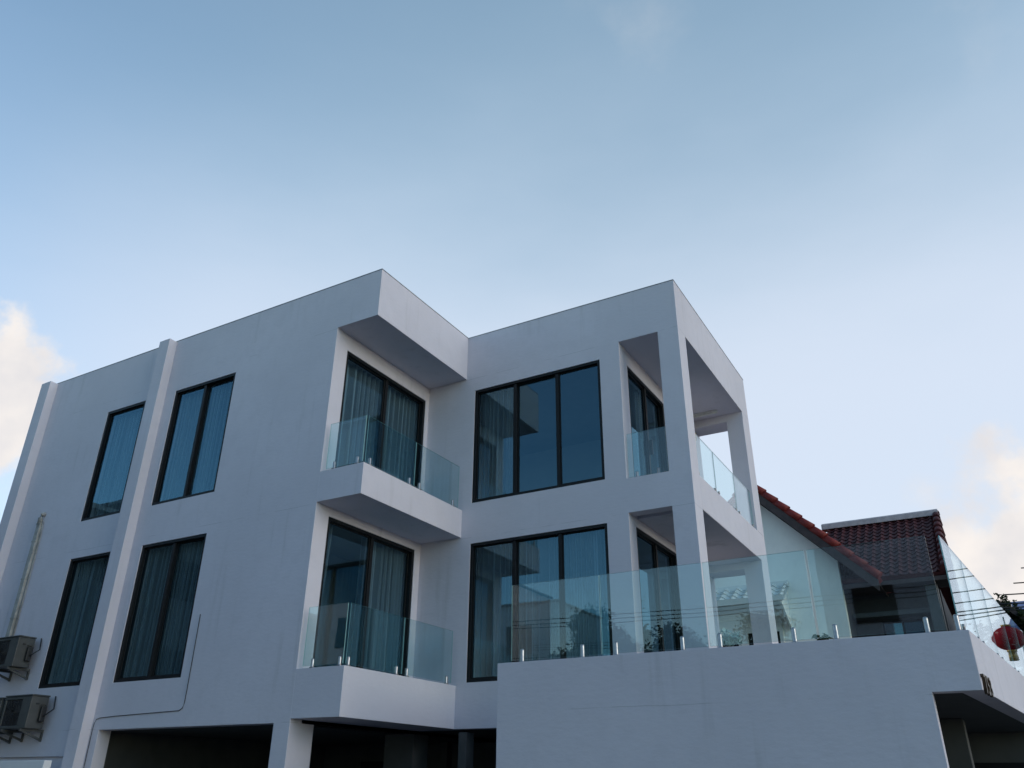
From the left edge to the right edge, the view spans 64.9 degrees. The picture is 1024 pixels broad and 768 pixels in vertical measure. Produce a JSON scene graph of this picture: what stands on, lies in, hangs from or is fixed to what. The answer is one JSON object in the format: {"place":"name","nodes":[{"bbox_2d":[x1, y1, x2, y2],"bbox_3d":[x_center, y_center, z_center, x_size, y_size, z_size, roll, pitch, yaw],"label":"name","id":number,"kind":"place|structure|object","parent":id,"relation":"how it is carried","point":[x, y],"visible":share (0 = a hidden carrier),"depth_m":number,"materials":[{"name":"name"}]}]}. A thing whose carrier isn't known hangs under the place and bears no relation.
{"place":"outdoors","nodes":[
{"label":"outdoors","id":0,"kind":"place"},
{"bbox_2d":[0,0,1023,601],"label":"sky","id":1,"kind":"structure","parent":0,"point":[834,189],"materials":[{"name":"blue"}]},
{"bbox_2d":[718,627,741,646],"bbox_3d":[2.718,3.274,9.998,0.270,0.486,0.298,-1,-27,4],"label":"potted plant","id":2,"kind":"object","parent":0,"point":[729,640],"visible":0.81,"depth_m":10.02,"materials":[{"name":"green plant"}]},
{"bbox_2d":[811,633,833,640],"bbox_3d":[3.681,3.099,9.483,0.270,0.352,0.270,-14,-30,27],"label":"potted plant","id":3,"kind":"object","parent":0,"point":[824,636],"visible":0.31,"depth_m":9.51,"materials":[{"name":"green plant"}]},
{"bbox_2d":[714,485,955,646],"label":"red roofed house","id":4,"kind":"structure","parent":0,"point":[882,587],"depth_m":24.37,"materials":[{"name":"paint"}]},
{"bbox_2d":[719,617,784,646],"bbox_3d":[7.050,8.156,24.354,2.400,1.950,0.068,-14,-30,27],"label":"window","id":5,"kind":"structure","parent":4,"relation":"in","point":[744,626],"depth_m":24.57,"materials":[{"name":"clear glass"}]},
{"bbox_2d":[882,619,924,635],"bbox_3d":[11.652,7.752,23.692,1.150,1.550,0.070,-14,-30,27],"label":"window","id":6,"kind":"structure","parent":4,"relation":"in","point":[914,620],"depth_m":23.99,"materials":[{"name":"black metal"}]},
{"bbox_2d":[1002,606,1023,608],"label":"overhead wire","id":7,"kind":"object","parent":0,"point":[1013,607],"visible":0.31,"depth_m":15.88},
{"bbox_2d":[1011,601,1023,608],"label":"blue roofed house","id":8,"kind":"structure","parent":0,"point":[1019,604],"depth_m":35.42,"materials":[{"name":"white paint"}]},
{"bbox_3d":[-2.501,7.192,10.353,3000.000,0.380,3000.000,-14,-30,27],"label":"ground","id":9,"kind":"structure","parent":0,"visible":0},
{"bbox_2d":[993,593,1023,634],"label":"tree","id":10,"kind":"object","parent":9,"relation":"on","point":[1016,617],"visible":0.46,"depth_m":23.21,"materials":[{"name":"green plant"}]},
{"bbox_3d":[18.313,4.942,14.902,0.320,8.000,1.800,-14,-30,27],"label":"utility pole","id":11,"kind":"object","parent":9,"relation":"on","visible":0},
{"bbox_2d":[999,602,1023,604],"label":"overhead wire","id":12,"kind":"object","parent":11,"relation":"attached to","point":[1011,603],"visible":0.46,"depth_m":16.75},
{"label":"driveway","id":13,"kind":"structure","parent":0,"visible":0},
{"bbox_2d":[0,760,51,767],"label":"boundary wall","id":14,"kind":"structure","parent":13,"relation":"on","point":[28,764],"depth_m":13.79,"materials":[{"name":"white paint"}]},
{"bbox_2d":[0,268,1023,767],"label":"white house","id":15,"kind":"structure","parent":13,"relation":"on","point":[274,676],"depth_m":14.77,"materials":[{"name":"paint"}]},
{"bbox_2d":[0,697,12,743],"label":"air conditioner unit","id":16,"kind":"object","parent":15,"relation":"attached to","point":[2,701],"visible":0.2,"depth_m":14.96,"materials":[{"name":"white metal"}]},
{"bbox_2d":[0,635,41,681],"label":"air conditioner unit","id":17,"kind":"object","parent":15,"relation":"attached to","point":[16,651],"visible":1,"depth_m":15.47,"materials":[{"name":"white metal"}]},
{"bbox_2d":[5,512,45,636],"bbox_3d":[-10.151,3.988,16.858,0.216,2.717,0.120,-4,-27,9],"label":"pipe trunking","id":18,"kind":"object","parent":15,"relation":"attached to","point":[35,541],"visible":0.91,"depth_m":16.80,"materials":[{"name":"white plastic"}]},
{"bbox_2d":[0,694,55,741],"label":"air conditioner unit","id":19,"kind":"object","parent":15,"relation":"attached to","point":[22,714],"visible":1,"depth_m":14.59,"materials":[{"name":"white metal"}]},
{"bbox_2d":[38,552,109,688],"bbox_3d":[-8.384,4.557,15.580,1.260,2.465,0.140,-14,-30,27],"label":"window","id":20,"kind":"structure","parent":15,"relation":"in","point":[67,589],"depth_m":15.75,"materials":[{"name":"black metal"}]},
{"bbox_2d":[51,558,107,683],"bbox_3d":[-8.294,4.626,15.716,1.201,2.431,0.149,-14,-30,27],"label":"curtain","id":21,"kind":"object","parent":15,"relation":"hanging from","point":[78,666],"visible":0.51,"depth_m":15.77,"materials":[{"name":"grey fabric"}]},
{"bbox_2d":[81,401,145,520],"bbox_3d":[-8.359,1.635,17.045,1.260,2.487,0.140,-14,-30,27],"label":"window","id":22,"kind":"structure","parent":15,"relation":"in","point":[111,415],"depth_m":17.27,"materials":[{"name":"black metal"}]},
{"bbox_2d":[94,410,141,515],"bbox_3d":[-8.270,1.705,17.183,1.186,2.453,0.173,-14,-30,27],"label":"curtain","id":23,"kind":"object","parent":15,"relation":"hanging from","point":[119,489],"visible":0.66,"depth_m":17.23,"materials":[{"name":"fabric"}]},
{"bbox_2d":[83,614,200,767],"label":"cable","id":24,"kind":"object","parent":15,"relation":"attached to","point":[153,712],"visible":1,"depth_m":13.62,"materials":[{"name":"grey plastic"}]},
{"bbox_2d":[113,534,206,682],"bbox_3d":[-6.258,4.025,14.482,1.757,2.465,0.140,-14,-30,27],"label":"window","id":25,"kind":"structure","parent":15,"relation":"in","point":[127,636],"depth_m":14.60,"materials":[{"name":"black metal"}]},
{"bbox_2d":[125,540,203,677],"bbox_3d":[-6.171,4.093,14.616,1.683,2.431,0.172,-14,-30,27],"label":"curtain","id":26,"kind":"object","parent":15,"relation":"hanging from","point":[165,663],"visible":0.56,"depth_m":14.61,"materials":[{"name":"grey fabric"}]},
{"bbox_2d":[152,373,235,504],"bbox_3d":[-6.233,1.103,15.946,1.757,2.487,0.140,-14,-30,27],"label":"window","id":27,"kind":"structure","parent":15,"relation":"in","point":[206,386],"depth_m":16.11,"materials":[{"name":"black metal"}]},
{"bbox_2d":[164,382,231,499],"bbox_3d":[-6.144,1.172,16.084,1.683,2.453,0.181,-14,-30,27],"label":"curtain","id":28,"kind":"object","parent":15,"relation":"hanging from","point":[179,468],"visible":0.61,"depth_m":16.17,"materials":[{"name":"fabric"}]},
{"bbox_2d":[321,525,332,600],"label":"curtain","id":29,"kind":"object","parent":15,"relation":"hanging from","point":[327,559],"visible":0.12,"depth_m":13.77,"materials":[{"name":"grey fabric"}]},
{"bbox_2d":[313,517,413,675],"bbox_3d":[-2.575,3.862,14.113,0.140,2.492,2.464,-14,-30,27],"label":"sliding door","id":30,"kind":"structure","parent":15,"relation":"in","point":[370,537],"depth_m":14.46,"materials":[{"name":"black metal"}]},
{"bbox_2d":[360,761,382,767],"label":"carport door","id":31,"kind":"structure","parent":15,"relation":"in","point":[379,764],"depth_m":18.02,"materials":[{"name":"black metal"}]},
{"bbox_2d":[337,362,415,482],"bbox_3d":[-2.692,1.044,15.655,0.173,2.476,2.447,-14,-30,27],"label":"curtain","id":32,"kind":"object","parent":15,"relation":"hanging from","point":[369,451],"visible":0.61,"depth_m":15.69,"materials":[{"name":"grey fabric"}]},
{"bbox_2d":[350,538,403,673],"bbox_3d":[-2.439,4.129,14.644,0.169,2.458,1.204,-14,-30,27],"label":"curtain","id":33,"kind":"object","parent":15,"relation":"hanging from","point":[393,636],"visible":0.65,"depth_m":14.80,"materials":[{"name":"grey fabric"}]},
{"bbox_2d":[335,351,424,487],"bbox_3d":[-2.535,1.005,15.574,0.140,2.510,2.524,-14,-30,27],"label":"sliding door","id":34,"kind":"structure","parent":15,"relation":"in","point":[386,380],"depth_m":15.93,"materials":[{"name":"black metal"}]},
{"bbox_2d":[483,389,512,497],"bbox_3d":[-0.258,1.226,16.119,0.830,2.381,0.180,-14,-30,27],"label":"curtain","id":35,"kind":"object","parent":15,"relation":"hanging from","point":[509,424],"visible":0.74,"depth_m":16.07,"materials":[{"name":"grey fabric"}]},
{"bbox_2d":[472,360,604,502],"bbox_3d":[0.485,0.949,15.552,2.801,2.415,0.140,-14,-30,27],"label":"window","id":36,"kind":"structure","parent":15,"relation":"in","point":[516,384],"depth_m":15.66,"materials":[{"name":"black metal"}]},
{"bbox_2d":[467,523,612,682],"bbox_3d":[0.460,3.852,14.097,2.801,2.470,0.140,-14,-30,27],"label":"window","id":37,"kind":"structure","parent":15,"relation":"in","point":[515,541],"depth_m":14.27,"materials":[{"name":"black metal"}]},
{"bbox_2d":[480,530,608,676],"bbox_3d":[0.553,3.921,14.234,2.755,2.436,0.174,-14,-30,27],"label":"curtain","id":38,"kind":"object","parent":15,"relation":"hanging from","point":[595,547],"visible":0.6,"depth_m":14.25,"materials":[{"name":"grey fabric"}]},
{"bbox_2d":[634,391,645,475],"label":"curtain","id":39,"kind":"object","parent":15,"relation":"hanging from","point":[642,443],"visible":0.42,"depth_m":16.07,"materials":[{"name":"grey fabric"}]},
{"bbox_2d":[627,367,668,475],"bbox_3d":[2.644,1.127,15.752,0.170,2.412,2.003,-14,-30,27],"label":"sliding door","id":40,"kind":"structure","parent":15,"relation":"in","point":[645,392],"depth_m":16.15,"materials":[{"name":"black metal"}]},
{"bbox_2d":[636,527,682,652],"bbox_3d":[2.601,3.986,14.317,0.140,2.412,2.094,-14,-30,27],"label":"sliding door","id":41,"kind":"structure","parent":15,"relation":"in","point":[655,545],"depth_m":14.74,"materials":[{"name":"black metal"}]},
{"bbox_2d":[693,410,717,417],"bbox_3d":[4.323,0.686,18.197,0.630,0.066,0.110,-14,-30,27],"label":"ceiling light","id":42,"kind":"object","parent":15,"relation":"attached to","point":[701,414],"visible":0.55,"depth_m":18.14,"materials":[{"name":"white plastic"}]},
{"bbox_2d":[980,674,993,696],"bbox_3d":[4.659,2.959,7.896,0.028,0.187,0.432,-18,-32,32],"label":"house number","id":43,"kind":"object","parent":15,"relation":"attached to","point":[987,686],"visible":1,"depth_m":7.84,"materials":[{"name":"brown metal"}]},
{"bbox_2d":[974,763,1023,767],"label":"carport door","id":44,"kind":"structure","parent":15,"relation":"in","point":[977,765],"depth_m":12.92,"materials":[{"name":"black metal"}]}
]}

